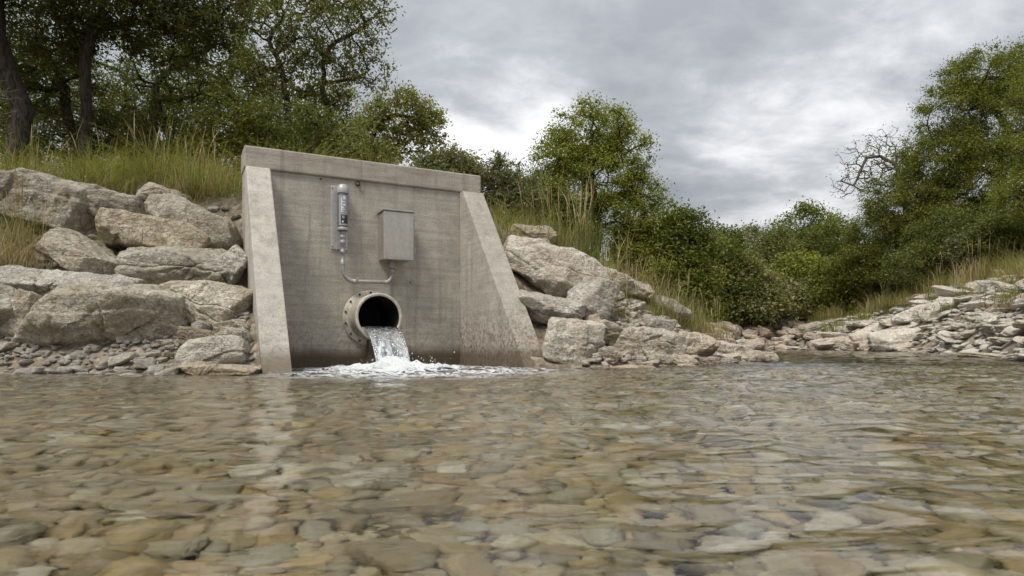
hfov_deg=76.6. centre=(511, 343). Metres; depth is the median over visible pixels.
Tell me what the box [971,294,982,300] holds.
flat rock
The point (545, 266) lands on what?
boulder
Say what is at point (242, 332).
boulder
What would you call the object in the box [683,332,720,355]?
boulder
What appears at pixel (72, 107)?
background tree
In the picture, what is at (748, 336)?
bend rock
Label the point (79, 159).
grass tuft
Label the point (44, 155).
grass tuft
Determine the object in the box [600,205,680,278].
bush
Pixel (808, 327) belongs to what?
bend rock
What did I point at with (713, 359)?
rubble stone
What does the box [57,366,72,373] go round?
bank stone
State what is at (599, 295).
boulder
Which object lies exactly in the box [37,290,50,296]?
boulder
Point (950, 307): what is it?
grass tuft
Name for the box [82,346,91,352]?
bank stone
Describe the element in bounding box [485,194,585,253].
grass
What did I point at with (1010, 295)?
grass tuft
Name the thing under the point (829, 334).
flat rock
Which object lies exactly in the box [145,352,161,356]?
bank stone
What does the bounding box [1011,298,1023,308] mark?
flat rock
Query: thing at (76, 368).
bank stone
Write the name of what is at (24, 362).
bank stone
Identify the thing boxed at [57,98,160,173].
shrub
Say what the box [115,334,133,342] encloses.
bank stone
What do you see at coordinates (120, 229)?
boulder
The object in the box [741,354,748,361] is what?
rubble stone
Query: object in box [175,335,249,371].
boulder
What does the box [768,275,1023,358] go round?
gravel
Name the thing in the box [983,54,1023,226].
edge tree
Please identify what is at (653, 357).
rubble stone
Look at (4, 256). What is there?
grass tuft
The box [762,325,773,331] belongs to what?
bend rock
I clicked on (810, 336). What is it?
bend rock
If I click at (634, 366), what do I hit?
boulder
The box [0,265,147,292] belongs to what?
boulder
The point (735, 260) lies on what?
bush
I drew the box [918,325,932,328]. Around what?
flat rock
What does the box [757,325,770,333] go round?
bend rock
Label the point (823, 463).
water
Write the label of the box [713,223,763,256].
distant tree
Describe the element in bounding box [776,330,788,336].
bend rock
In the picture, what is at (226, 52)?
background tree
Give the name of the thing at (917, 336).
flat rock
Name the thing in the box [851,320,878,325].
flat rock
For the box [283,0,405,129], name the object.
open tree
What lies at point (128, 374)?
bank stone
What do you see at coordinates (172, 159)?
grass
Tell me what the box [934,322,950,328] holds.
flat rock
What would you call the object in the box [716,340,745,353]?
boulder
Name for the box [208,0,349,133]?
open tree
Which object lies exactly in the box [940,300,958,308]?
flat rock
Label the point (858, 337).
boulder
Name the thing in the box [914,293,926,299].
flat rock
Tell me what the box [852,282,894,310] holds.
grass tuft
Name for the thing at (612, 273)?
boulder
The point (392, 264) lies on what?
conduit
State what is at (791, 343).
bend rock
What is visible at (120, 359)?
bank stone
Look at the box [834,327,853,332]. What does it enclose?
flat rock
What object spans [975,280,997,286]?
flat rock
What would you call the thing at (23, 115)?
oak tree
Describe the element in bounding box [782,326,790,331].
bend rock
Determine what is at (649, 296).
boulder
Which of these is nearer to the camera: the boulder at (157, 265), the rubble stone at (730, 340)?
the boulder at (157, 265)
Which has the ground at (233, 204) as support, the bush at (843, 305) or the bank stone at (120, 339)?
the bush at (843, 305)
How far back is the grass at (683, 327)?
9.64 m
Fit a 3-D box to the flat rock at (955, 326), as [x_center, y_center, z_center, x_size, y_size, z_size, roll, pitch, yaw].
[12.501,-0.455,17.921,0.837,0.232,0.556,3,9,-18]
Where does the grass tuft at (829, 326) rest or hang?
on the ground at (233, 204)
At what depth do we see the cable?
7.90 m
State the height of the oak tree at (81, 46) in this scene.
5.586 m
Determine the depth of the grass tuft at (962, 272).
21.52 m
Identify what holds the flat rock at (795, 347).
on the ground at (233, 204)
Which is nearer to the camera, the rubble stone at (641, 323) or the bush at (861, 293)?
the rubble stone at (641, 323)
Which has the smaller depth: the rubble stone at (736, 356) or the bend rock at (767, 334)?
the rubble stone at (736, 356)
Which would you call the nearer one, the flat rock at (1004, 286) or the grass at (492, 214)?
the grass at (492, 214)
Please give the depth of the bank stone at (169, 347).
5.94 m
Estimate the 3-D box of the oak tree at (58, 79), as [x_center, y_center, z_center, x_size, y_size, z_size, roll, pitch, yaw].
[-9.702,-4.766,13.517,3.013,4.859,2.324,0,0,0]
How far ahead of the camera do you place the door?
7.69 m
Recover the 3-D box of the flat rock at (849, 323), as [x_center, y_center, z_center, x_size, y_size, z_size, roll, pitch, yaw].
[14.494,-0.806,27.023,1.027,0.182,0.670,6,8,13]
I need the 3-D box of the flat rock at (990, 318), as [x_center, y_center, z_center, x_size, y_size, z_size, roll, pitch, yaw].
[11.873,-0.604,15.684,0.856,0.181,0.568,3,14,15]
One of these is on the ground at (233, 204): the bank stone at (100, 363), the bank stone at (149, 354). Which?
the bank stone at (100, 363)
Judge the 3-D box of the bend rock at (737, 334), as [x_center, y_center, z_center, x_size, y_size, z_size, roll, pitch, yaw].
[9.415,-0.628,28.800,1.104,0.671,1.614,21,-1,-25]
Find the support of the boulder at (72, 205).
on the ground at (233, 204)
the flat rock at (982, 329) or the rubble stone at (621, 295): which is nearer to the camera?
the rubble stone at (621, 295)
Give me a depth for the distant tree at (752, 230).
43.13 m
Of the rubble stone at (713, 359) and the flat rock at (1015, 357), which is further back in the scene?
the flat rock at (1015, 357)
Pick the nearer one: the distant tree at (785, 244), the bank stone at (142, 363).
the bank stone at (142, 363)
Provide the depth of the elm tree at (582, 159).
16.57 m
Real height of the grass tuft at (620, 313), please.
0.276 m
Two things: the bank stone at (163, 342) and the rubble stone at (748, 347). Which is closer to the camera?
the bank stone at (163, 342)
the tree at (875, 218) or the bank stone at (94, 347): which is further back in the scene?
the tree at (875, 218)
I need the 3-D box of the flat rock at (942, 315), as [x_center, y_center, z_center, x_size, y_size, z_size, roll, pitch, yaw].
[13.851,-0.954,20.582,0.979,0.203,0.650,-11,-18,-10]
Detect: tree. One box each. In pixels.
[0,0,168,167]
[0,3,125,169]
[0,7,113,159]
[2,0,266,173]
[31,21,195,137]
[93,5,270,151]
[153,31,294,160]
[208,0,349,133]
[224,59,373,142]
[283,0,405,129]
[340,77,454,165]
[525,90,685,256]
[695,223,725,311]
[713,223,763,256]
[738,219,786,254]
[744,248,803,280]
[749,222,814,274]
[765,195,849,256]
[766,245,834,288]
[795,212,872,281]
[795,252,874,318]
[821,159,952,303]
[826,121,912,209]
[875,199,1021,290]
[883,32,1023,267]
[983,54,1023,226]
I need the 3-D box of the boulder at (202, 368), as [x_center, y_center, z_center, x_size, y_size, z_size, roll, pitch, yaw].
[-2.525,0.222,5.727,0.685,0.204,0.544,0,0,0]
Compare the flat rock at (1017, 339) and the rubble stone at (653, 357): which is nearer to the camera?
the rubble stone at (653, 357)
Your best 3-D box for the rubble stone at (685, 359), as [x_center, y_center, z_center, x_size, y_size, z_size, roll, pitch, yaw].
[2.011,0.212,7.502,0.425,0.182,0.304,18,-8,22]
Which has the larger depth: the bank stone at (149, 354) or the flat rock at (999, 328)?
the flat rock at (999, 328)
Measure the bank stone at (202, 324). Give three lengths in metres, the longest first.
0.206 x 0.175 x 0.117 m
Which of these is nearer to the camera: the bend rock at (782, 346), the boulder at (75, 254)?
the boulder at (75, 254)
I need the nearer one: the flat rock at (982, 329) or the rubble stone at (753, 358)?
the rubble stone at (753, 358)
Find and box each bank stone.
[0,342,15,351]
[13,368,30,373]
[18,359,33,364]
[30,367,46,373]
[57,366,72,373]
[70,350,89,359]
[70,365,84,371]
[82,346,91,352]
[86,343,101,351]
[93,357,108,368]
[94,371,105,373]
[107,352,135,366]
[114,367,127,371]
[114,370,134,373]
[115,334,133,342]
[120,373,140,375]
[132,335,143,343]
[134,359,156,368]
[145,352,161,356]
[148,364,164,373]
[156,339,173,346]
[157,357,168,360]
[161,365,181,373]
[163,352,174,356]
[165,345,174,349]
[191,320,212,329]
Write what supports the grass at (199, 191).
on the ground at (233, 204)
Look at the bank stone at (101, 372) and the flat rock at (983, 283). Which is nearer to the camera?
the bank stone at (101, 372)
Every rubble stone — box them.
[583,313,600,319]
[591,352,601,358]
[617,291,624,300]
[621,350,633,356]
[623,299,630,305]
[628,301,646,310]
[630,299,641,303]
[634,319,645,325]
[641,360,659,366]
[647,355,660,360]
[673,354,699,365]
[676,364,697,365]
[691,355,702,362]
[704,356,719,363]
[715,338,736,343]
[720,353,741,359]
[720,358,738,363]
[736,338,749,344]
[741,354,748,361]
[745,345,751,349]
[748,355,756,361]
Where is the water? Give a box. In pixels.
[0,350,1023,575]
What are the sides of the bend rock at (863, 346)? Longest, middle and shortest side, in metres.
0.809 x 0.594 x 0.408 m
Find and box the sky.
[0,0,1023,282]
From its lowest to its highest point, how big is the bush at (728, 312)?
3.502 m
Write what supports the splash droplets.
on the water
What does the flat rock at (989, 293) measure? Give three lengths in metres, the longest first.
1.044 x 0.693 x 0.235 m
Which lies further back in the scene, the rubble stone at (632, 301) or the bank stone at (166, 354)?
the rubble stone at (632, 301)
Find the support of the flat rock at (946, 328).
on the ground at (233, 204)
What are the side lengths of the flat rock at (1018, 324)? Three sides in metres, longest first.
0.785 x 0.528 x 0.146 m
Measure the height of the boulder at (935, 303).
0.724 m
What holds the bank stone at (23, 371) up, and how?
on the gravel at (30, 353)
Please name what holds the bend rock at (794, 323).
on the ground at (233, 204)
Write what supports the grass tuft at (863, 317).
on the ground at (233, 204)
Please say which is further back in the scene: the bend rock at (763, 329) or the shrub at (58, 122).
the bend rock at (763, 329)
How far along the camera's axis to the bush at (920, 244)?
24.71 m
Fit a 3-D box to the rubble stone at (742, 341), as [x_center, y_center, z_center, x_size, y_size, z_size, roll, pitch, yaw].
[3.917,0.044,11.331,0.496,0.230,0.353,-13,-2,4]
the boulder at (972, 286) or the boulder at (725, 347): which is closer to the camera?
the boulder at (725, 347)
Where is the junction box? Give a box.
[377,208,414,262]
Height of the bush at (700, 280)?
3.077 m
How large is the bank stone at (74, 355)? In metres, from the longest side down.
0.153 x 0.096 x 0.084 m
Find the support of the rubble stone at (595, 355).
on the gravel at (623, 323)
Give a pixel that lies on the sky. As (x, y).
(749, 103)
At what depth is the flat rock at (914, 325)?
21.90 m
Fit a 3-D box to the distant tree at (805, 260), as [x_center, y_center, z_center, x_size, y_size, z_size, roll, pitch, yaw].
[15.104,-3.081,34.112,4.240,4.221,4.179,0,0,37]
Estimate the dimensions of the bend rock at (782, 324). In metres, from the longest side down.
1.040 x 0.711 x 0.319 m
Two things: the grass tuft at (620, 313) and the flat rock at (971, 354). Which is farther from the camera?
the flat rock at (971, 354)
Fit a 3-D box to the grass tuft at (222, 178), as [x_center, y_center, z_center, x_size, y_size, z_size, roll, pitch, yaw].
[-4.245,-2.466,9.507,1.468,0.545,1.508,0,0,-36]
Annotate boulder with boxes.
[0,167,106,231]
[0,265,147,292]
[0,284,16,334]
[0,288,41,336]
[11,281,190,346]
[36,227,116,274]
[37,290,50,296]
[86,188,147,215]
[95,207,210,249]
[96,243,116,255]
[114,245,246,284]
[136,182,192,201]
[144,193,241,249]
[159,280,252,326]
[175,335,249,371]
[176,326,214,344]
[180,361,261,375]
[212,319,250,332]
[216,245,247,284]
[218,326,252,342]
[503,235,609,297]
[510,224,556,244]
[518,289,586,324]
[542,317,605,364]
[566,276,620,319]
[589,317,624,345]
[597,346,621,362]
[604,267,617,280]
[610,364,655,367]
[613,326,686,364]
[614,272,652,299]
[641,290,654,301]
[641,316,676,330]
[642,294,691,322]
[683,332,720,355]
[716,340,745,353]
[734,350,771,361]
[806,339,835,349]
[848,322,878,346]
[868,327,925,351]
[890,304,926,326]
[916,308,940,321]
[923,295,954,311]
[964,279,986,291]
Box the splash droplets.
[334,351,464,368]
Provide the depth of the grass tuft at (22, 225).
7.43 m
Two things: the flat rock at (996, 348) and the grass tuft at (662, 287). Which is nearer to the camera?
the grass tuft at (662, 287)
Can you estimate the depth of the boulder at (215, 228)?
7.21 m
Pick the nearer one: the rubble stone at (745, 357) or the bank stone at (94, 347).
the bank stone at (94, 347)
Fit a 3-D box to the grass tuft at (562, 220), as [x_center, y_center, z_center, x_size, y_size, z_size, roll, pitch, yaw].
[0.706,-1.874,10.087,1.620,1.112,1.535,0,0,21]
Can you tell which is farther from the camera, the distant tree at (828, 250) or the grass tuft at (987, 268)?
the distant tree at (828, 250)
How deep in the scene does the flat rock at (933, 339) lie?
18.53 m
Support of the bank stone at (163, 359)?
on the ground at (233, 204)
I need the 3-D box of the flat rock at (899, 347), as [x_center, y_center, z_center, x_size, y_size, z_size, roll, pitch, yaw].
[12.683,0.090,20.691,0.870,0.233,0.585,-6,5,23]
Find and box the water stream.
[361,325,409,361]
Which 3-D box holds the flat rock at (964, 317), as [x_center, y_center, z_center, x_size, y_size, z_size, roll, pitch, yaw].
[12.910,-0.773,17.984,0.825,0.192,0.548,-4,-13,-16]
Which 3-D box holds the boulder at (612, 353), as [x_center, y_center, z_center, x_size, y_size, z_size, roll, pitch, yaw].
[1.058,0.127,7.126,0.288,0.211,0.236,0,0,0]
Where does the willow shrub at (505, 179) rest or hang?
on the ground at (233, 204)
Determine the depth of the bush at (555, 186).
13.62 m
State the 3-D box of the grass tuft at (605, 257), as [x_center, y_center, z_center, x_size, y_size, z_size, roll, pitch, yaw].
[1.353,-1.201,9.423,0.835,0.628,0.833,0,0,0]
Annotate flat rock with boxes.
[790,346,800,349]
[816,332,846,337]
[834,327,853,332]
[838,346,856,350]
[845,321,857,326]
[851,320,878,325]
[858,322,869,326]
[878,318,891,324]
[892,317,918,324]
[894,308,903,311]
[894,343,915,351]
[897,325,917,328]
[907,322,920,327]
[909,299,930,304]
[913,333,929,339]
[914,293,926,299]
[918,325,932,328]
[926,331,954,341]
[931,285,959,296]
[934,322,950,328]
[934,326,953,333]
[935,330,961,343]
[936,307,957,319]
[936,348,947,351]
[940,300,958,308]
[948,332,956,337]
[949,322,963,330]
[953,295,972,303]
[953,345,965,349]
[955,331,974,338]
[955,351,1004,357]
[957,303,964,307]
[959,288,971,294]
[962,311,984,320]
[962,348,980,351]
[964,300,991,310]
[966,313,991,320]
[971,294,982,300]
[974,316,988,326]
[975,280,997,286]
[975,339,987,344]
[979,286,995,292]
[979,320,1012,333]
[981,295,993,299]
[982,319,1014,328]
[983,290,996,296]
[983,315,998,321]
[985,337,1009,342]
[987,343,1002,348]
[990,323,1012,332]
[990,346,1002,350]
[995,308,1010,312]
[996,314,1006,317]
[997,281,1017,291]
[1000,326,1023,337]
[1005,353,1023,360]
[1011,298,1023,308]
[1012,320,1023,328]
[1012,337,1023,342]
[1015,282,1023,289]
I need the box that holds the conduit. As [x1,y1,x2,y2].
[341,260,395,283]
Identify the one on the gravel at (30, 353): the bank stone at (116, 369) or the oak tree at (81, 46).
the bank stone at (116, 369)
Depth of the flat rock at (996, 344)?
13.88 m
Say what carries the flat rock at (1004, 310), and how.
on the ground at (233, 204)
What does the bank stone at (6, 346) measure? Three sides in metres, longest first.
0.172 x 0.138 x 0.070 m
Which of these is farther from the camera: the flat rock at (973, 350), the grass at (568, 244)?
the flat rock at (973, 350)
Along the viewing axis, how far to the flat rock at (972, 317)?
17.01 m
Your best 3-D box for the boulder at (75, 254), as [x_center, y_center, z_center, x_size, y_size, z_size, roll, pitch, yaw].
[-4.691,-0.892,7.134,0.998,0.795,0.677,0,0,0]
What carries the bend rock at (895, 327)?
on the ground at (233, 204)
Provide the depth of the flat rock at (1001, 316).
15.37 m
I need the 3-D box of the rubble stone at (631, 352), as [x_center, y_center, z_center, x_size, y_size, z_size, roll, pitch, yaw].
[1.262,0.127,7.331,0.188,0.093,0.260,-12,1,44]
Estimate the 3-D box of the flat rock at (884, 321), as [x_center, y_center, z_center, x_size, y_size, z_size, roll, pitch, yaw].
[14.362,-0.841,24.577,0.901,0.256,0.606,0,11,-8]
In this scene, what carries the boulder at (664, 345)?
on the ground at (233, 204)
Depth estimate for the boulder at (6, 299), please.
6.05 m
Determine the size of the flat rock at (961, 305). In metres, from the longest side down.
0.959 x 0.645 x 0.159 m
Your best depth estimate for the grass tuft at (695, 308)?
10.66 m
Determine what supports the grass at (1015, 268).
on the ground at (233, 204)
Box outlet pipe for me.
[342,290,401,363]
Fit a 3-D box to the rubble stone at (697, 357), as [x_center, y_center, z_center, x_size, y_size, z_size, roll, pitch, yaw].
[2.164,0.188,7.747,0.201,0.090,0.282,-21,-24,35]
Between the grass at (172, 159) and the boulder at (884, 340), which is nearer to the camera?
the grass at (172, 159)
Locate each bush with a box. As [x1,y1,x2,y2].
[511,168,594,240]
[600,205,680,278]
[625,236,732,320]
[640,198,730,303]
[680,265,762,324]
[705,246,802,327]
[708,223,765,312]
[735,274,831,325]
[777,272,845,320]
[825,290,863,313]
[842,274,925,308]
[880,245,974,285]
[922,224,1018,269]
[954,209,1023,263]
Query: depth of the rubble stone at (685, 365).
7.27 m
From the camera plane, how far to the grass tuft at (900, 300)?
24.98 m
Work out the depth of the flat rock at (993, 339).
13.71 m
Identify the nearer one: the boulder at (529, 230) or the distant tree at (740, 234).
the boulder at (529, 230)
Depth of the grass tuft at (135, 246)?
6.93 m
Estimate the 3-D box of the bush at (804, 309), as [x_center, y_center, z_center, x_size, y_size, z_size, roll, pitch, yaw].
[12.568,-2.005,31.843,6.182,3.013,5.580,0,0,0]
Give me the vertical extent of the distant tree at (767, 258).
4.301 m
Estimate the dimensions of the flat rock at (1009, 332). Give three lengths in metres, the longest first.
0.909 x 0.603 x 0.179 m
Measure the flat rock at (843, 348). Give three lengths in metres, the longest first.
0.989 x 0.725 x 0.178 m
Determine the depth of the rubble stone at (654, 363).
7.11 m
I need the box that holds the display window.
[341,215,346,223]
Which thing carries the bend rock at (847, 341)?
on the ground at (233, 204)
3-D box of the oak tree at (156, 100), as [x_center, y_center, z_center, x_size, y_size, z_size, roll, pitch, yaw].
[-7.751,-5.198,15.002,4.008,5.393,2.548,0,0,0]
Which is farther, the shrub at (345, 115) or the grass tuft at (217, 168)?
the shrub at (345, 115)
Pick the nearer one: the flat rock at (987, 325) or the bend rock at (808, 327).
the flat rock at (987, 325)
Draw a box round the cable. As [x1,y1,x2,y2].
[390,281,391,296]
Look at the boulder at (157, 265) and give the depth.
6.61 m
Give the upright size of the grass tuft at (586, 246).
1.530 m
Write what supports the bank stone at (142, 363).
on the gravel at (30, 353)
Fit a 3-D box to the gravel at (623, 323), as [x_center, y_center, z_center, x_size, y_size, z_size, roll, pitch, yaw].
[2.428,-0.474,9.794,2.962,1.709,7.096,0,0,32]
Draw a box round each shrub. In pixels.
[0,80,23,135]
[0,94,104,177]
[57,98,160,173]
[107,103,222,170]
[172,76,286,179]
[235,88,350,156]
[277,86,365,155]
[307,118,407,165]
[408,138,494,197]
[478,147,548,224]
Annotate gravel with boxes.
[0,206,251,313]
[0,312,255,373]
[545,295,768,367]
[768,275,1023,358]
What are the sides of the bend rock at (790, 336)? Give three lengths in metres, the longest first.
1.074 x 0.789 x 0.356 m
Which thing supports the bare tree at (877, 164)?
on the ground at (233, 204)
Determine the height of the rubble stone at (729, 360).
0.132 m
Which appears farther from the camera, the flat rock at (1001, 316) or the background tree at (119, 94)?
the background tree at (119, 94)
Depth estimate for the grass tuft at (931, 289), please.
23.28 m
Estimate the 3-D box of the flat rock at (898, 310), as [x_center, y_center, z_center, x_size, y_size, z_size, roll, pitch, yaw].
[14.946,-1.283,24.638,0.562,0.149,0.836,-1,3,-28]
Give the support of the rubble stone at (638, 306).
on the ground at (233, 204)
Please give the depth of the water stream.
7.11 m
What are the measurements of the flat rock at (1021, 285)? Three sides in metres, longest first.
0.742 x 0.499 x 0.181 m
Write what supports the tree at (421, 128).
on the ground at (233, 204)
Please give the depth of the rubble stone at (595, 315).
7.77 m
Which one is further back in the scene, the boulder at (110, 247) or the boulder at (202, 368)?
the boulder at (110, 247)
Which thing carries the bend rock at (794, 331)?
on the ground at (233, 204)
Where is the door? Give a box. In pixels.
[383,210,413,260]
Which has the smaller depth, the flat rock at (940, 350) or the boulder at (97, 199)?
the boulder at (97, 199)
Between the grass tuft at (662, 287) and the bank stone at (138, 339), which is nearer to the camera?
the bank stone at (138, 339)
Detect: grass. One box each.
[0,107,475,202]
[0,176,241,243]
[485,192,745,337]
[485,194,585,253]
[556,236,723,337]
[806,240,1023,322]
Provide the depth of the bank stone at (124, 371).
5.70 m
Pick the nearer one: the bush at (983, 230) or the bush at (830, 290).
the bush at (983, 230)
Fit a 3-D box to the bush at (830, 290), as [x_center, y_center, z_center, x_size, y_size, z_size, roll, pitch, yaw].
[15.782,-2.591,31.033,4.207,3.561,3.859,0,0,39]
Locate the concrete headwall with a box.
[241,145,542,372]
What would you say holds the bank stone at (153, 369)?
on the gravel at (30, 353)
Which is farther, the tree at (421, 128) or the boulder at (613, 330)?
the tree at (421, 128)
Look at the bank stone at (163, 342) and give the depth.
5.98 m
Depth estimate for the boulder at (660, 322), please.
8.23 m
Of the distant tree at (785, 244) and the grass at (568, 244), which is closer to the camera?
the grass at (568, 244)
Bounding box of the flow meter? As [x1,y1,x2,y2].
[331,184,347,264]
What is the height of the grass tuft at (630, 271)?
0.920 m
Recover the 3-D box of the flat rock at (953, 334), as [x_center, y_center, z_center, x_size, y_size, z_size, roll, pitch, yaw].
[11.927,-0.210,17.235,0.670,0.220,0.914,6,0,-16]
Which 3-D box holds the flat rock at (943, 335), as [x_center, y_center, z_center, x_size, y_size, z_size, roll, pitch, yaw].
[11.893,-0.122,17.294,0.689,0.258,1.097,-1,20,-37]
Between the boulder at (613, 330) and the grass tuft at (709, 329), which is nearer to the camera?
the boulder at (613, 330)
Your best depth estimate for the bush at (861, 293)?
29.54 m
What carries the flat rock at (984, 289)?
on the ground at (233, 204)
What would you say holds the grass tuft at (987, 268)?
on the ground at (233, 204)
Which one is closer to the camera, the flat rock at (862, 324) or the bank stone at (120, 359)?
the bank stone at (120, 359)
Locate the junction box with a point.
(395, 235)
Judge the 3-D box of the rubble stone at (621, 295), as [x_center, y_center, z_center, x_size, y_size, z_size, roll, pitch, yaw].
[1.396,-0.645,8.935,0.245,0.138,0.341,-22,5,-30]
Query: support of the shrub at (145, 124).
on the ground at (233, 204)
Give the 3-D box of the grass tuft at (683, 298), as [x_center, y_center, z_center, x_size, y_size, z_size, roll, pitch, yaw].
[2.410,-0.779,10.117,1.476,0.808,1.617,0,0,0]
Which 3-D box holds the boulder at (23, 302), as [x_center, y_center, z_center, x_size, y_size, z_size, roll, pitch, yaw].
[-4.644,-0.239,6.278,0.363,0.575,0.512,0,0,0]
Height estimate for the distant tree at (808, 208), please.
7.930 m
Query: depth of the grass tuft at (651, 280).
9.75 m
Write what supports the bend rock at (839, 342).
on the ground at (233, 204)
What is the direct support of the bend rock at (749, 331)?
on the ground at (233, 204)
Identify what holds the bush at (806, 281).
on the ground at (233, 204)
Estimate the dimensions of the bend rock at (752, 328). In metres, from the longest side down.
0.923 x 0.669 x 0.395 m
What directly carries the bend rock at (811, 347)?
on the ground at (233, 204)
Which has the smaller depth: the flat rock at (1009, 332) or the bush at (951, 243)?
the flat rock at (1009, 332)
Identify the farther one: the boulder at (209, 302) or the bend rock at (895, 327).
the bend rock at (895, 327)
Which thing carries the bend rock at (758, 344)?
on the ground at (233, 204)
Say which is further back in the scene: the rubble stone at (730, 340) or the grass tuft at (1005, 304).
the grass tuft at (1005, 304)
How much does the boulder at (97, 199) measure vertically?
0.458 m
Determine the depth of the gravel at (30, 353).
5.92 m
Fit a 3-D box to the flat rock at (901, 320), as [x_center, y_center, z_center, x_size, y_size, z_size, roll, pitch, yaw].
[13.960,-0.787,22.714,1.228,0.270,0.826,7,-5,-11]
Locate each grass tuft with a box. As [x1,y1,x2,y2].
[0,165,61,246]
[0,179,88,269]
[4,126,74,174]
[17,118,128,181]
[103,116,180,186]
[104,228,142,260]
[133,116,240,192]
[177,154,241,190]
[496,160,577,247]
[539,185,613,249]
[555,171,626,269]
[595,239,623,271]
[598,229,660,292]
[612,304,631,321]
[613,250,681,301]
[634,286,665,316]
[638,248,697,310]
[657,268,706,319]
[666,288,739,330]
[667,270,716,327]
[688,301,739,338]
[803,309,847,331]
[839,302,886,320]
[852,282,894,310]
[877,276,926,305]
[915,259,968,295]
[922,296,962,311]
[930,232,1006,285]
[961,237,1023,277]
[975,283,1023,308]
[985,283,1023,301]
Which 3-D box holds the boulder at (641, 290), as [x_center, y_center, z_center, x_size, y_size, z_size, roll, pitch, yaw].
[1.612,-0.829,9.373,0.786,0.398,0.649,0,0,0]
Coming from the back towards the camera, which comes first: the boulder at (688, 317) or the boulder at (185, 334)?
the boulder at (688, 317)
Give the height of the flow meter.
0.938 m
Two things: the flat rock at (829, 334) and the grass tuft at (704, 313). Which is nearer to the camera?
the grass tuft at (704, 313)
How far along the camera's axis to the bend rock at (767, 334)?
28.95 m
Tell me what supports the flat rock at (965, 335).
on the ground at (233, 204)
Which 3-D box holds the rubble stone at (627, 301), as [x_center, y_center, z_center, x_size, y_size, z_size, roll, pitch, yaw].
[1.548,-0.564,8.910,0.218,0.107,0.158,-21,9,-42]
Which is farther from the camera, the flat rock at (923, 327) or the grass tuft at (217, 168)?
the flat rock at (923, 327)
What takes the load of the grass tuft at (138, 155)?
on the ground at (233, 204)
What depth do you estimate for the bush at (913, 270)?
26.98 m
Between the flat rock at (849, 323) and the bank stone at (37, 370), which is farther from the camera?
the flat rock at (849, 323)
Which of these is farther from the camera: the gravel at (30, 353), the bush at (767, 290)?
the bush at (767, 290)
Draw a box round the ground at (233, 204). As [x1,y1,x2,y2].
[0,192,1023,373]
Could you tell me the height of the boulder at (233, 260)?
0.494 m
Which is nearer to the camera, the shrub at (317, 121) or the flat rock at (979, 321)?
the shrub at (317, 121)
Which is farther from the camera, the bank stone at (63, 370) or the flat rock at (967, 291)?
the flat rock at (967, 291)
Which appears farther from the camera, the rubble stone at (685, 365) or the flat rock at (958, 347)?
the flat rock at (958, 347)
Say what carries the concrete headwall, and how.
on the ground at (233, 204)
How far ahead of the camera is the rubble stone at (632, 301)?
8.98 m
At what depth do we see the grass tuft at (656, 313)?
8.95 m
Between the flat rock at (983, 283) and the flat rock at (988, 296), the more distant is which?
the flat rock at (983, 283)
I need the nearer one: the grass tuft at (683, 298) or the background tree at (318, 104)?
the grass tuft at (683, 298)
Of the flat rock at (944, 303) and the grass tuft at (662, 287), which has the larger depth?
the flat rock at (944, 303)
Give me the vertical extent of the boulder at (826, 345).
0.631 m
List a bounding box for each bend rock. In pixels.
[714,321,740,339]
[741,329,757,336]
[741,334,760,338]
[743,326,759,335]
[749,338,764,349]
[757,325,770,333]
[759,332,773,337]
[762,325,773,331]
[769,337,796,345]
[772,334,794,345]
[774,323,791,328]
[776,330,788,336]
[776,344,791,349]
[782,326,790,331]
[787,320,805,325]
[788,328,802,338]
[798,321,823,335]
[803,332,822,339]
[808,336,845,349]
[829,338,844,347]
[844,336,856,348]
[859,341,869,350]
[885,326,901,329]
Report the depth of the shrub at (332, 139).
12.19 m
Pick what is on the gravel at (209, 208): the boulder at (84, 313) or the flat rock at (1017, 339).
the boulder at (84, 313)
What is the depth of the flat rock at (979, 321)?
16.23 m
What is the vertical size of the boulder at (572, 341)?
0.644 m
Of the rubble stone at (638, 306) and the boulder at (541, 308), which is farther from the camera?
the rubble stone at (638, 306)
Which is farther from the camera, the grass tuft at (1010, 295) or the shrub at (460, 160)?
the grass tuft at (1010, 295)
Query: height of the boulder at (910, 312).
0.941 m
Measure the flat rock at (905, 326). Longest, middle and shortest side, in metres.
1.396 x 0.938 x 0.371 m
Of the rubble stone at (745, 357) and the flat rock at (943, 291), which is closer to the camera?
the rubble stone at (745, 357)
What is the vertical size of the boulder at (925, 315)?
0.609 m
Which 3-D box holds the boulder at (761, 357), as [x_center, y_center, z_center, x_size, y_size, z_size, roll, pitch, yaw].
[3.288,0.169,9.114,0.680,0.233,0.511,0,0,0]
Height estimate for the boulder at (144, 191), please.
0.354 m
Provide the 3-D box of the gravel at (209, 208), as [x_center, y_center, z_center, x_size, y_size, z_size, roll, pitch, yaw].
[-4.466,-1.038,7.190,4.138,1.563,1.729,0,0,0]
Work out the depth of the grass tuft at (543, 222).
9.51 m
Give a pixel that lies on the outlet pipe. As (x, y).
(368, 308)

